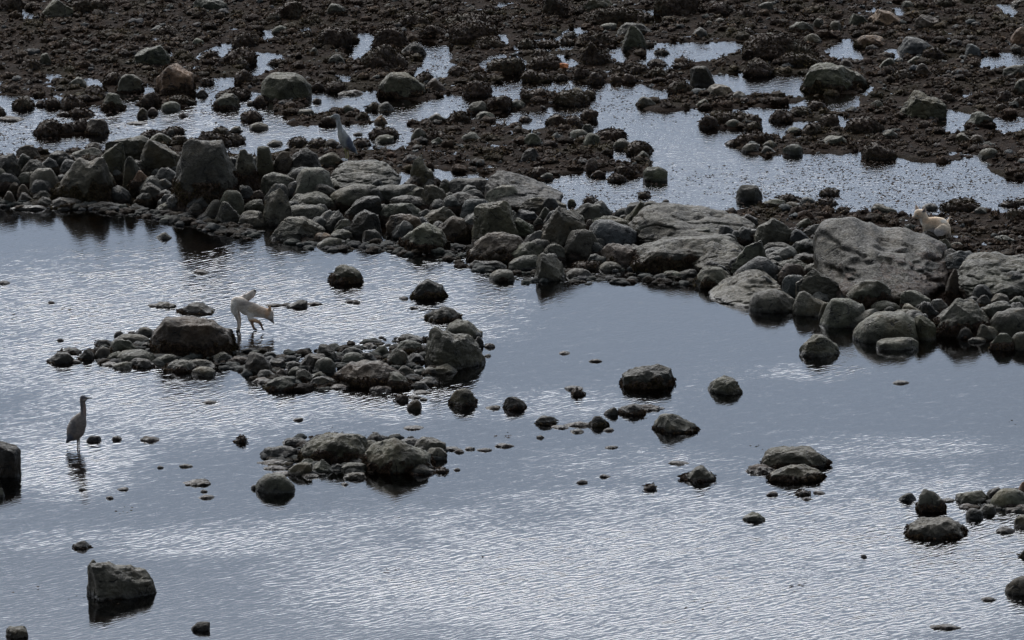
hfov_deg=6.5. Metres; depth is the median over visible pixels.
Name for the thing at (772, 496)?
weed covered rock
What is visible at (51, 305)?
seaweed clump
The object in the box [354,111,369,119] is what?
weed covered rock
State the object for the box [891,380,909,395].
seaweed clump
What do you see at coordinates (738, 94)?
rock
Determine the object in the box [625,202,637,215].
wedged stone
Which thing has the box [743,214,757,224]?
rock
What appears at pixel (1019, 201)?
weed covered rock
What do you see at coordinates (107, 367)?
stone
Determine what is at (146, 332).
stone
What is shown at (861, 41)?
rock
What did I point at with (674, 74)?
weed covered rock
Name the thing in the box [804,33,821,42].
rock
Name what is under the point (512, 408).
rock
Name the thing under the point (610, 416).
stone
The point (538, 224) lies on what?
stone
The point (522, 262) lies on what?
rock
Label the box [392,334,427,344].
rock
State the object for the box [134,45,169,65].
boulder
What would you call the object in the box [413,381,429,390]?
stone
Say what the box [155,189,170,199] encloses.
rock
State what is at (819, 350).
boulder
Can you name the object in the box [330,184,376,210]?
boulder
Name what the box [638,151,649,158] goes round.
stone
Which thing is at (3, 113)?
weed covered rock
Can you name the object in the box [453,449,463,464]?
rock
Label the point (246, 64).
weed covered rock
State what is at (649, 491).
weed covered rock
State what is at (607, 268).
rock
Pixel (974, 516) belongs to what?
stone
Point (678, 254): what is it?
boulder
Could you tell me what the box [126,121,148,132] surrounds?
seaweed clump
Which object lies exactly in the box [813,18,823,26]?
stone
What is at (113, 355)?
stone
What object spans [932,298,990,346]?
boulder
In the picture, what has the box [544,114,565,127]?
weed covered rock
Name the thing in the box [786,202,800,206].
rock
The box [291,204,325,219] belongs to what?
boulder
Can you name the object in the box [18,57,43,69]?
weed covered rock
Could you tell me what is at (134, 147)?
boulder
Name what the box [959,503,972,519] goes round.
stone
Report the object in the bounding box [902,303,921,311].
rock
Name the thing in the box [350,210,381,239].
rock
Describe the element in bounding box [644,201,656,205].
rock
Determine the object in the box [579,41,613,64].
weed covered rock
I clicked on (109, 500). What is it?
seaweed clump
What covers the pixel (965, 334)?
stone
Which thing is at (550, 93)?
weed covered rock
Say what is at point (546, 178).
stone
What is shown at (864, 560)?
seaweed clump
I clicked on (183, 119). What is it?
weed covered rock
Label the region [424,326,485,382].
boulder
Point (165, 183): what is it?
wedged stone
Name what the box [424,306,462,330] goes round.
rock
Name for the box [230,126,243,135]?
stone
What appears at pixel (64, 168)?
wedged stone
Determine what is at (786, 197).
weed covered rock
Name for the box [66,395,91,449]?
heron
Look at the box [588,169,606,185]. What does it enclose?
weed covered rock
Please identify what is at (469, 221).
wedged stone
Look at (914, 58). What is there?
rock
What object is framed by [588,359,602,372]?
seaweed clump
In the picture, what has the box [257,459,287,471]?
rock
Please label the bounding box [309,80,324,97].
weed covered rock
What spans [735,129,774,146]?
weed covered rock
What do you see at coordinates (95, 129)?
rock
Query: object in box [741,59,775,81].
weed covered rock
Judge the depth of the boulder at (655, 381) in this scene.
102.19 m
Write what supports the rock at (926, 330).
on the ground
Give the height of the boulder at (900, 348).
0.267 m
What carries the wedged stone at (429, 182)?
on the ground
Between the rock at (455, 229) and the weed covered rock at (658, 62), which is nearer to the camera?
the rock at (455, 229)
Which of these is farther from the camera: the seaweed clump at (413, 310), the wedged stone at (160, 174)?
the wedged stone at (160, 174)
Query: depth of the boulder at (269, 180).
112.45 m
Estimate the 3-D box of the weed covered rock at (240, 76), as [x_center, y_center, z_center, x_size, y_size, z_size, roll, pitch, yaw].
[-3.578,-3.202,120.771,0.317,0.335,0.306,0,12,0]
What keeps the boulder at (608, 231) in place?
on the ground
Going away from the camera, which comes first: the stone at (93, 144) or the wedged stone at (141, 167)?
the wedged stone at (141, 167)
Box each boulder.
[0,153,20,176]
[9,205,49,216]
[41,0,73,17]
[48,197,82,213]
[50,157,116,201]
[70,147,102,158]
[83,201,131,213]
[86,561,157,614]
[105,135,148,159]
[117,349,154,361]
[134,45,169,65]
[140,139,179,176]
[149,316,239,360]
[154,63,196,98]
[170,139,242,211]
[193,0,228,9]
[260,172,294,194]
[261,72,311,102]
[267,216,324,248]
[290,191,336,211]
[291,147,321,167]
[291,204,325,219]
[293,167,333,196]
[297,432,366,464]
[330,160,401,189]
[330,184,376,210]
[331,360,401,397]
[344,196,381,222]
[361,437,435,486]
[375,72,426,101]
[377,184,417,204]
[379,203,420,224]
[386,213,421,241]
[390,195,428,210]
[397,222,451,259]
[424,206,455,224]
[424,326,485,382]
[446,319,482,339]
[448,178,487,194]
[452,192,480,216]
[465,232,523,265]
[469,260,506,277]
[471,201,518,245]
[484,170,562,214]
[485,185,517,202]
[511,241,543,258]
[518,197,567,215]
[533,253,568,289]
[541,206,585,247]
[564,229,597,262]
[583,0,612,11]
[589,219,636,245]
[592,216,629,225]
[601,243,632,271]
[617,22,651,34]
[618,364,676,398]
[628,202,755,244]
[629,234,743,275]
[650,413,701,443]
[691,241,740,273]
[705,375,744,404]
[708,269,781,310]
[733,256,777,277]
[747,289,794,319]
[754,218,792,245]
[759,445,832,472]
[765,464,826,492]
[776,259,807,267]
[791,291,826,324]
[795,268,839,299]
[798,334,842,367]
[799,62,855,95]
[813,217,948,305]
[819,298,864,333]
[845,279,893,309]
[849,309,877,331]
[852,311,918,352]
[865,9,900,26]
[875,337,918,359]
[895,37,932,57]
[899,90,946,123]
[903,517,968,549]
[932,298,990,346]
[943,250,971,276]
[958,251,1023,300]
[990,308,1023,337]
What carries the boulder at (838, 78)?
on the ground
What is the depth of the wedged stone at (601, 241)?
109.51 m
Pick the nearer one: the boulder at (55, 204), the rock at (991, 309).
the rock at (991, 309)
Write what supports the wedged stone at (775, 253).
on the ground
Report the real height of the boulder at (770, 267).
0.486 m
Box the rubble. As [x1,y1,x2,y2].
[0,197,1022,514]
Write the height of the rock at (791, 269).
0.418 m
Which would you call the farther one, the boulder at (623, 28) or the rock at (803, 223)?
the boulder at (623, 28)
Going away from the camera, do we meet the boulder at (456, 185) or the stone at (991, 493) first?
the stone at (991, 493)
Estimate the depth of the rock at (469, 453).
99.10 m
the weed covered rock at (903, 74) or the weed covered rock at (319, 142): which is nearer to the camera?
the weed covered rock at (319, 142)
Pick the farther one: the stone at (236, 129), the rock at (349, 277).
the stone at (236, 129)
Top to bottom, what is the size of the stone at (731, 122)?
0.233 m
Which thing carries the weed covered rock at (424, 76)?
on the ground
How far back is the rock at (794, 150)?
115.79 m
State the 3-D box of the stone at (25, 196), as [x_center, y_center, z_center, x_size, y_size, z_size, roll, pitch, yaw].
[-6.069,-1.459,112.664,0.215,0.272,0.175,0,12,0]
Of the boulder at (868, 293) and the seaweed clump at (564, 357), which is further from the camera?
the boulder at (868, 293)
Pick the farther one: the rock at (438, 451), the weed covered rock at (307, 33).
the weed covered rock at (307, 33)
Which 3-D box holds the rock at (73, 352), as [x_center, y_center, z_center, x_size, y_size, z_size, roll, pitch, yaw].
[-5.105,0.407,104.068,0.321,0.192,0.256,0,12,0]
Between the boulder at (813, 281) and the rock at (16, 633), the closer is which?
the rock at (16, 633)
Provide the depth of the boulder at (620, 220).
110.20 m
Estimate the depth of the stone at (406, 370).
102.81 m
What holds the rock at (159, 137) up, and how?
on the ground
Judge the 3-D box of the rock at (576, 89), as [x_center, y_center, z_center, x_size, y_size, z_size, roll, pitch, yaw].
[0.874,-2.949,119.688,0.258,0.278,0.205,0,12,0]
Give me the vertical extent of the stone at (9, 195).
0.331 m
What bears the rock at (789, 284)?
on the ground
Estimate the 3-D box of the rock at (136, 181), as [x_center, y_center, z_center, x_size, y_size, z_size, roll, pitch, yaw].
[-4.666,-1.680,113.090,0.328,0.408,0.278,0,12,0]
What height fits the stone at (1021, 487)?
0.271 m
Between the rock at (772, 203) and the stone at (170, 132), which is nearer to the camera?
the rock at (772, 203)
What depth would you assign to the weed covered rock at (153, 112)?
118.51 m
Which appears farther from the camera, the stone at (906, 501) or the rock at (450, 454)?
the rock at (450, 454)
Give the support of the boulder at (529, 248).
on the ground
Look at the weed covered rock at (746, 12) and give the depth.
125.64 m
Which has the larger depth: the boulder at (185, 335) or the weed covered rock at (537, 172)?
the weed covered rock at (537, 172)
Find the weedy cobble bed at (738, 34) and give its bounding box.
[0,0,1023,255]
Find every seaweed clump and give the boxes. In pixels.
[0,116,24,129]
[0,281,10,294]
[47,301,54,311]
[56,338,63,350]
[79,488,83,502]
[106,496,113,508]
[111,436,121,449]
[117,487,128,501]
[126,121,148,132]
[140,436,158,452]
[157,465,163,478]
[179,464,192,475]
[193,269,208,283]
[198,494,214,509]
[200,489,207,495]
[202,400,216,412]
[265,303,281,314]
[281,303,291,315]
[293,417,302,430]
[307,302,321,315]
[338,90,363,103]
[341,482,348,494]
[345,300,353,311]
[352,300,359,314]
[399,296,407,309]
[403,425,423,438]
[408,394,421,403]
[409,306,418,319]
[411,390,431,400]
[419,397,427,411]
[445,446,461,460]
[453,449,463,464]
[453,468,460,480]
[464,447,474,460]
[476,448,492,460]
[484,343,494,356]
[485,354,490,366]
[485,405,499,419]
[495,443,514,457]
[536,435,544,449]
[559,351,570,363]
[564,385,583,398]
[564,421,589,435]
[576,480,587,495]
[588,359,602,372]
[599,474,609,488]
[604,445,617,458]
[639,404,664,419]
[667,460,689,474]
[744,464,774,483]
[801,497,812,508]
[813,490,824,501]
[861,554,866,568]
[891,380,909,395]
[929,623,960,639]
[943,498,954,510]
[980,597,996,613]
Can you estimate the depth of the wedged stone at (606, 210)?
110.55 m
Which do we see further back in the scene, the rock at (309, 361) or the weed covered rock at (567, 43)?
the weed covered rock at (567, 43)
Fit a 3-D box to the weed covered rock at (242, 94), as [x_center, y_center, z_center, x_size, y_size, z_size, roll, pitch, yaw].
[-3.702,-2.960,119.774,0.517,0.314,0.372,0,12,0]
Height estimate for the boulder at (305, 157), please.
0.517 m
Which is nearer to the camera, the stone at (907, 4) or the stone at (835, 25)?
the stone at (835, 25)
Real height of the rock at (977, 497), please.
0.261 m
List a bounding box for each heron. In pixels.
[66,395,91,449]
[330,114,357,159]
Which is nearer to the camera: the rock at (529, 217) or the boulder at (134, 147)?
the rock at (529, 217)
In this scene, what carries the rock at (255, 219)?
on the ground
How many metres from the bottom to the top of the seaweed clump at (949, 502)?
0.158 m
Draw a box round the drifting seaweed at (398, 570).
[8,252,1016,609]
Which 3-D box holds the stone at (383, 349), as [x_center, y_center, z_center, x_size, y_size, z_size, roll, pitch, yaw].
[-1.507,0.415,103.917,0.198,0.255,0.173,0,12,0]
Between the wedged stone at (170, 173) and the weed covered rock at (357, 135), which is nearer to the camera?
the wedged stone at (170, 173)
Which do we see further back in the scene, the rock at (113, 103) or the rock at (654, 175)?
the rock at (113, 103)
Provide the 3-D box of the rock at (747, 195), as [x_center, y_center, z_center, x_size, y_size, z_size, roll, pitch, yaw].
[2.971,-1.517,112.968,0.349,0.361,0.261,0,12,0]
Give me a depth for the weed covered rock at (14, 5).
126.02 m
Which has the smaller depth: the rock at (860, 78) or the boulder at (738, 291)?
the boulder at (738, 291)
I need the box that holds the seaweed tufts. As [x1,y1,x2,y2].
[0,0,1023,253]
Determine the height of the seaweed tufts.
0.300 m
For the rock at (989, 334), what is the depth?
104.68 m
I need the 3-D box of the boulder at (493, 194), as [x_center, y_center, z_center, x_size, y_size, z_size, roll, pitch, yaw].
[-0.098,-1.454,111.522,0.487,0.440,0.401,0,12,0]
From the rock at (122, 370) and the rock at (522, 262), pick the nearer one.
the rock at (122, 370)
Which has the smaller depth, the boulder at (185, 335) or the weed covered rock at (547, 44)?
the boulder at (185, 335)
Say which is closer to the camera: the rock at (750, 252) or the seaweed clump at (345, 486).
the seaweed clump at (345, 486)
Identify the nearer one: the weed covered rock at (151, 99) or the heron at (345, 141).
the heron at (345, 141)
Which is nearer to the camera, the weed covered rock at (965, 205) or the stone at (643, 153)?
the weed covered rock at (965, 205)
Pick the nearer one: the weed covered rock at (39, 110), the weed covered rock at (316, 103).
the weed covered rock at (39, 110)
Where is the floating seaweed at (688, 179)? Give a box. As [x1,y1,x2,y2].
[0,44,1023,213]
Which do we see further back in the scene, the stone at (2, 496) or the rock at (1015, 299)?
the rock at (1015, 299)
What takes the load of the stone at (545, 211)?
on the ground
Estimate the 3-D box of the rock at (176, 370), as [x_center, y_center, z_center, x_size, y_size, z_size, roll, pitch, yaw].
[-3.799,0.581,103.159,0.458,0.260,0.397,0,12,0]
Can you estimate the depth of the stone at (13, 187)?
112.98 m
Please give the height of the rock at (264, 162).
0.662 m
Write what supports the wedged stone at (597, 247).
on the ground
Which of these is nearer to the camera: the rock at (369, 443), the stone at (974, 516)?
the stone at (974, 516)
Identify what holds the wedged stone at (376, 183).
on the ground
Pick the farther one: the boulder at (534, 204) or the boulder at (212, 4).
the boulder at (212, 4)
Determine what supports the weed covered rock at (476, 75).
on the ground
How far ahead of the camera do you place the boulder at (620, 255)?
108.82 m
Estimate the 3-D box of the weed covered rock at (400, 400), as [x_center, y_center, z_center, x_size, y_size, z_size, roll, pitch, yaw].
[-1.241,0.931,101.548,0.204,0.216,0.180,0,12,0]
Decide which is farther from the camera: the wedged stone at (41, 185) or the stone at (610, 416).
the wedged stone at (41, 185)
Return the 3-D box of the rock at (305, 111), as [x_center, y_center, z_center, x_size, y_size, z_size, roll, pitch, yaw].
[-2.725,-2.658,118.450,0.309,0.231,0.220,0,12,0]
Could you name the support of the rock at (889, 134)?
on the ground
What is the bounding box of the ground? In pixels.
[0,0,1023,639]
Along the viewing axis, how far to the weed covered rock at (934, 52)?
122.40 m
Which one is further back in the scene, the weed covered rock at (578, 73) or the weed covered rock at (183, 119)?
the weed covered rock at (578, 73)
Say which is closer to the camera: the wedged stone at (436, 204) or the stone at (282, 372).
the stone at (282, 372)
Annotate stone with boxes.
[0,172,20,193]
[0,488,4,507]
[3,191,15,201]
[8,182,18,197]
[17,184,29,199]
[18,153,30,169]
[20,192,31,200]
[29,180,52,196]
[39,53,51,64]
[42,157,58,175]
[56,156,68,167]
[58,159,74,174]
[71,360,81,372]
[71,540,93,559]
[77,349,95,369]
[83,142,103,149]
[86,435,101,452]
[87,559,95,575]
[93,340,110,346]
[95,346,109,368]
[101,361,115,375]
[108,351,120,358]
[111,185,131,203]
[113,170,122,181]
[113,331,123,339]
[135,160,145,174]
[136,327,152,339]
[137,176,163,192]
[140,182,161,202]
[141,342,149,347]
[151,169,158,175]
[155,167,166,179]
[155,232,171,249]
[159,178,171,190]
[160,194,169,204]
[165,167,175,183]
[165,194,177,211]
[166,129,174,138]
[186,197,208,212]
[187,202,202,217]
[190,621,210,639]
[192,38,203,44]
[194,89,208,104]
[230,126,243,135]
[230,156,236,165]
[239,185,253,203]
[250,190,264,205]
[250,485,257,499]
[263,184,288,202]
[264,352,276,357]
[276,369,287,375]
[285,361,300,369]
[287,181,296,200]
[288,366,299,376]
[289,200,298,205]
[301,473,318,486]
[302,459,313,462]
[309,47,317,54]
[312,371,325,377]
[313,217,326,226]
[314,183,335,196]
[318,204,327,210]
[320,210,331,219]
[323,139,340,147]
[334,464,342,479]
[342,105,354,112]
[361,352,376,360]
[363,343,376,352]
[370,188,384,203]
[371,180,382,186]
[374,115,388,127]
[375,345,388,354]
[391,220,413,241]
[398,366,414,375]
[406,399,421,419]
[410,128,425,141]
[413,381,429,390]
[418,209,429,216]
[420,217,428,222]
[422,179,433,187]
[425,367,436,378]
[429,137,442,145]
[429,199,442,210]
[433,221,442,226]
[442,195,461,214]
[461,185,476,191]
[465,189,484,198]
[465,213,473,237]
[475,337,483,353]
[524,230,542,241]
[531,239,549,248]
[533,217,543,230]
[537,173,554,182]
[538,207,549,220]
[542,197,558,209]
[543,210,553,223]
[550,425,568,437]
[560,63,568,68]
[567,199,576,209]
[570,429,584,441]
[582,124,593,132]
[586,219,592,229]
[588,253,599,260]
[588,416,609,436]
[591,242,603,255]
[592,255,605,263]
[594,200,611,215]
[596,238,604,246]
[603,407,618,425]
[603,428,613,441]
[614,207,625,216]
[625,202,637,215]
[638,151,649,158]
[663,271,672,288]
[695,99,708,107]
[704,260,719,265]
[717,265,730,274]
[718,225,733,234]
[725,119,738,126]
[726,234,737,241]
[728,257,736,272]
[732,230,740,241]
[737,226,752,245]
[750,229,756,242]
[755,266,764,270]
[759,146,777,154]
[760,276,771,282]
[762,140,776,146]
[766,251,778,257]
[774,255,783,261]
[779,246,796,259]
[784,127,801,136]
[812,291,829,301]
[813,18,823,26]
[818,302,828,320]
[829,21,841,30]
[840,58,852,66]
[884,306,894,311]
[898,493,916,511]
[901,1,913,7]
[906,310,922,317]
[931,299,947,313]
[943,249,955,256]
[943,269,960,305]
[955,133,969,141]
[955,327,972,346]
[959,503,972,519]
[965,508,983,528]
[971,135,984,142]
[972,284,992,299]
[976,295,991,307]
[979,504,996,524]
[986,487,999,498]
[996,526,1014,543]
[1006,271,1018,279]
[1010,302,1023,307]
[1014,273,1022,278]
[1016,550,1023,567]
[1018,482,1023,491]
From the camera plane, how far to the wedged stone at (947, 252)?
107.60 m
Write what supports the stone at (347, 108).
on the ground
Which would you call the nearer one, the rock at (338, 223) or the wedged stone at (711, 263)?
the wedged stone at (711, 263)
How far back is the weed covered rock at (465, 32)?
123.50 m
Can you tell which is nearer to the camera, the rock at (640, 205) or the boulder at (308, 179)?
the rock at (640, 205)
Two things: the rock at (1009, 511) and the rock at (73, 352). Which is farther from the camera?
the rock at (73, 352)
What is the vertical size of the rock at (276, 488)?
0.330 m
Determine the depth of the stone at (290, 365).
103.19 m
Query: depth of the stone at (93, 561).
93.55 m
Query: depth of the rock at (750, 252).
108.10 m
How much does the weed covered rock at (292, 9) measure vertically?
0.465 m
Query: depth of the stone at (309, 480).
97.78 m
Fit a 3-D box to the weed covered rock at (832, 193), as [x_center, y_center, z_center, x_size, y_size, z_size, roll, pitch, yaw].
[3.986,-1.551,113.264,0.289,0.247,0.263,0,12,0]
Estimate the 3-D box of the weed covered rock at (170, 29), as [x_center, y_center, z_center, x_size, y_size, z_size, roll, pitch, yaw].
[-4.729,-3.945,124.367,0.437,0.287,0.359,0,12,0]
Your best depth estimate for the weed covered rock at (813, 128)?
117.14 m
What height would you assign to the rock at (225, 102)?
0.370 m
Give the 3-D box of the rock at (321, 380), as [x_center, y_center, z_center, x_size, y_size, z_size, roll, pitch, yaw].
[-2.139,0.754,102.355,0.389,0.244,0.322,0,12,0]
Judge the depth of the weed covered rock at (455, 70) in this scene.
121.22 m
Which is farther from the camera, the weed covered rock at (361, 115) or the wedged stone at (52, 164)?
the weed covered rock at (361, 115)
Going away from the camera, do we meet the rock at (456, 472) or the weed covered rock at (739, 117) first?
the rock at (456, 472)
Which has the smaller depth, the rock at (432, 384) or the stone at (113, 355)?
the rock at (432, 384)
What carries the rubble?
on the ground
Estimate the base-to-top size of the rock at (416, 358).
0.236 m
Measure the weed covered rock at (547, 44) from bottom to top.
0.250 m
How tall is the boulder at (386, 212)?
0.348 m
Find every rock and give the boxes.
[0,0,23,13]
[0,106,6,116]
[0,441,23,493]
[5,626,28,639]
[11,95,35,116]
[16,145,40,158]
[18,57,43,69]
[18,172,29,187]
[20,159,45,172]
[29,168,59,188]
[31,190,53,199]
[32,119,61,139]
[35,100,43,114]
[38,197,51,207]
[42,97,60,115]
[45,352,74,374]
[49,150,72,159]
[55,36,83,46]
[57,110,70,122]
[57,347,82,359]
[59,94,87,111]
[61,122,75,132]
[65,0,108,13]
[68,77,86,87]
[69,106,96,122]
[70,117,87,131]
[84,85,107,99]
[84,118,110,141]
[99,93,127,117]
[100,71,121,86]
[101,142,125,183]
[107,339,135,353]
[111,361,132,379]
[115,74,144,96]
[115,334,148,342]
[118,48,131,56]
[122,157,139,193]
[127,171,147,196]
[130,358,157,377]
[131,193,156,208]
[136,108,148,121]
[137,92,161,106]
[140,129,166,138]
[148,107,158,122]
[148,301,176,315]
[150,133,170,145]
[155,24,184,35]
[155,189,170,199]
[155,202,171,209]
[157,354,177,374]
[160,101,180,118]
[161,359,197,381]
[162,126,186,135]
[167,93,197,108]
[169,134,187,144]
[176,302,218,319]
[179,113,188,124]
[182,478,210,495]
[189,359,216,372]
[191,31,205,38]
[191,366,216,386]
[198,49,220,59]
[198,76,214,90]
[198,130,232,149]
[198,199,220,218]
[206,56,224,64]
[211,93,240,116]
[212,352,232,369]
[213,126,231,134]
[214,86,252,106]
[215,201,239,223]
[220,190,244,214]
[223,46,259,67]
[227,133,246,151]
[230,31,258,48]
[231,356,247,365]
[232,56,250,69]
[232,434,249,452]
[233,69,253,86]
[235,149,260,191]
[237,352,271,383]
[238,210,265,229]
[240,109,264,128]
[244,199,263,213]
[247,101,253,109]
[249,122,268,138]
[252,377,271,393]
[253,94,268,112]
[255,369,275,378]
[255,473,296,503]
[256,146,274,182]
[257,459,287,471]
[259,445,297,463]
[261,376,297,400]
[263,188,292,229]
[263,465,288,473]
[265,12,282,21]
[266,58,280,69]
[266,139,282,152]
[269,358,284,369]
[271,25,287,34]
[273,152,291,174]
[273,471,288,478]
[275,0,303,18]
[281,437,307,447]
[285,135,308,148]
[286,300,307,317]
[287,167,308,180]
[288,462,311,486]
[295,30,313,37]
[296,369,312,382]
[297,109,314,115]
[300,353,325,373]
[303,137,325,148]
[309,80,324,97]
[310,376,338,396]
[312,98,321,109]
[312,459,334,483]
[313,26,353,49]
[313,232,331,241]
[314,357,335,376]
[316,237,341,255]
[317,344,336,370]
[318,152,341,166]
[320,114,335,125]
[323,79,349,96]
[324,210,344,234]
[327,3,347,15]
[327,264,365,294]
[328,54,344,63]
[329,384,347,398]
[331,229,353,240]
[333,219,344,231]
[334,219,350,230]
[339,462,366,476]
[341,352,363,362]
[342,347,363,355]
[343,472,366,490]
[347,27,360,45]
[349,458,361,462]
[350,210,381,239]
[352,132,362,139]
[353,136,370,149]
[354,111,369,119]
[359,43,408,69]
[362,229,382,242]
[363,101,378,118]
[365,440,375,449]
[367,125,401,145]
[367,432,383,441]
[369,385,391,400]
[370,26,408,47]
[373,102,395,119]
[374,134,394,148]
[383,348,408,365]
[383,372,414,399]
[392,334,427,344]
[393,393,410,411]
[396,11,432,27]
[396,340,425,354]
[401,42,429,61]
[402,175,440,187]
[402,438,417,445]
[406,464,437,484]
[408,353,424,368]
[409,279,449,308]
[410,154,440,185]
[412,187,423,196]
[414,377,439,394]
[414,436,445,450]
[415,71,433,81]
[418,24,448,36]
[421,185,446,206]
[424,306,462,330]
[425,78,445,91]
[425,129,446,139]
[426,113,445,121]
[427,447,447,468]
[434,466,449,482]
[435,363,458,383]
[438,216,470,244]
[439,179,449,193]
[441,10,497,24]
[446,110,471,123]
[447,19,500,45]
[447,65,471,76]
[447,388,478,416]
[460,132,482,142]
[460,198,488,218]
[461,79,493,99]
[466,101,490,119]
[470,34,508,48]
[470,70,489,81]
[475,111,494,118]
[484,95,512,110]
[486,56,522,80]
[488,269,515,292]
[500,396,527,420]
[508,255,537,270]
[511,100,525,108]
[514,218,534,239]
[515,37,539,50]
[516,57,525,72]
[517,209,538,224]
[518,115,532,129]
[520,69,539,84]
[520,88,548,103]
[521,148,539,161]
[524,133,542,145]
[525,52,561,70]
[529,165,548,177]
[530,49,549,55]
[533,415,558,435]
[536,39,563,51]
[538,71,552,85]
[541,0,569,16]
[542,244,566,264]
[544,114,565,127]
[547,90,554,96]
[552,72,569,82]
[552,89,591,109]
[557,37,574,49]
[560,31,577,38]
[563,115,584,128]
[566,268,592,285]
[570,66,590,79]
[570,129,587,138]
[570,259,601,271]
[570,387,586,405]
[572,87,582,91]
[573,31,618,47]
[574,203,604,223]
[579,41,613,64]
[579,107,598,123]
[582,5,655,23]
[582,195,597,204]
[583,90,596,101]
[583,133,599,145]
[585,158,597,170]
[586,71,605,85]
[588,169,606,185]
[595,126,628,140]
[598,261,624,275]
[601,23,616,30]
[605,172,629,189]
[608,65,628,73]
[610,75,621,83]
[612,138,629,151]
[616,163,641,176]
[618,403,645,424]
[620,26,646,53]
[622,73,636,83]
[622,201,644,220]
[623,140,654,160]
[629,63,647,74]
[635,96,655,111]
[636,190,651,202]
[642,166,667,187]
[642,482,656,500]
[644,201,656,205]
[646,66,667,78]
[647,57,668,69]
[652,0,701,18]
[652,48,670,61]
[664,270,680,288]
[665,71,681,79]
[665,79,693,94]
[671,61,692,69]
[677,465,717,492]
[680,269,696,280]
[690,66,714,89]
[691,27,706,37]
[692,267,729,294]
[694,227,710,231]
[697,114,720,131]
[707,84,732,96]
[709,0,737,15]
[713,110,738,122]
[724,139,736,152]
[726,91,746,100]
[727,207,736,213]
[731,240,765,275]
[733,114,744,121]
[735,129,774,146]
[735,185,762,208]
[736,7,755,16]
[736,26,755,34]
[740,31,818,62]
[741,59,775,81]
[741,112,761,122]
[741,120,762,132]
[741,143,759,155]
[742,511,765,530]
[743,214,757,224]
[758,2,772,9]
[758,199,785,207]
[763,242,789,249]
[765,247,783,253]
[766,491,777,506]
[767,108,793,126]
[773,193,801,203]
[777,263,805,287]
[778,51,822,66]
[781,275,802,298]
[782,144,802,157]
[784,253,813,263]
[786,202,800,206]
[788,21,814,33]
[788,106,812,117]
[789,229,808,245]
[792,239,813,253]
[793,488,810,505]
[796,218,811,228]
[799,197,815,204]
[800,121,822,135]
[803,224,819,235]
[803,263,813,274]
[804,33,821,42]
[807,99,827,111]
[816,198,838,209]
[817,135,847,146]
[818,112,839,126]
[818,187,840,201]
[844,114,884,133]
[848,14,869,25]
[852,35,886,49]
[855,71,869,88]
[860,141,897,164]
[870,100,883,109]
[871,203,896,213]
[871,300,900,310]
[878,58,894,68]
[880,130,900,138]
[892,69,914,79]
[899,290,930,309]
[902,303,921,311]
[907,56,922,63]
[914,315,937,350]
[914,489,948,518]
[915,15,938,28]
[915,63,931,74]
[918,301,938,320]
[921,231,936,238]
[922,46,946,59]
[922,203,938,214]
[930,0,953,6]
[938,91,956,100]
[938,196,979,214]
[939,239,951,249]
[954,490,988,511]
[964,111,996,129]
[965,44,980,55]
[967,337,985,350]
[974,207,986,213]
[976,324,999,344]
[978,148,997,159]
[983,301,1012,319]
[986,235,1018,244]
[988,333,1014,359]
[990,488,1023,517]
[991,293,1008,302]
[993,102,1011,111]
[995,89,1012,101]
[996,229,1012,235]
[998,199,1019,212]
[1002,65,1023,76]
[1003,208,1023,218]
[1004,576,1023,606]
[1005,96,1023,105]
[1005,504,1023,520]
[1008,296,1023,306]
[1010,0,1023,10]
[1010,27,1023,45]
[1012,79,1023,94]
[1012,198,1023,208]
[1012,332,1023,356]
[1013,514,1023,538]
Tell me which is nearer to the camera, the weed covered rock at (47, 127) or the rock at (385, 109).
the weed covered rock at (47, 127)
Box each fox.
[230,290,274,331]
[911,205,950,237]
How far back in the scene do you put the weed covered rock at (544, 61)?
121.63 m
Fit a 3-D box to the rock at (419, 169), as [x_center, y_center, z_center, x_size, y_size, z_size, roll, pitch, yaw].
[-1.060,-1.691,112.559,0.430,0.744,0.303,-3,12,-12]
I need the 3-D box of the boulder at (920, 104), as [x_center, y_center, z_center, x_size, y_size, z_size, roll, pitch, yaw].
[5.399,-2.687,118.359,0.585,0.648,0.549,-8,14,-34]
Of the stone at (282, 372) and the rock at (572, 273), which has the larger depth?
the rock at (572, 273)
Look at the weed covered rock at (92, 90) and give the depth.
119.68 m
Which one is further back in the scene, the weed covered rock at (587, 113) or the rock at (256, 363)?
the weed covered rock at (587, 113)
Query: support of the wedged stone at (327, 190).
on the ground
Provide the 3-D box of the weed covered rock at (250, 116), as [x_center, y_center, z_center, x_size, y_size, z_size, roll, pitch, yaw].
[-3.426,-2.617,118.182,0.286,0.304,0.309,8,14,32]
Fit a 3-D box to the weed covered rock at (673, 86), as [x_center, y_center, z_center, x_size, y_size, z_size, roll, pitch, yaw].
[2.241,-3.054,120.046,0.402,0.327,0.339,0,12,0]
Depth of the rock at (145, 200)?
112.57 m
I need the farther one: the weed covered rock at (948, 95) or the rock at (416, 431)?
the weed covered rock at (948, 95)

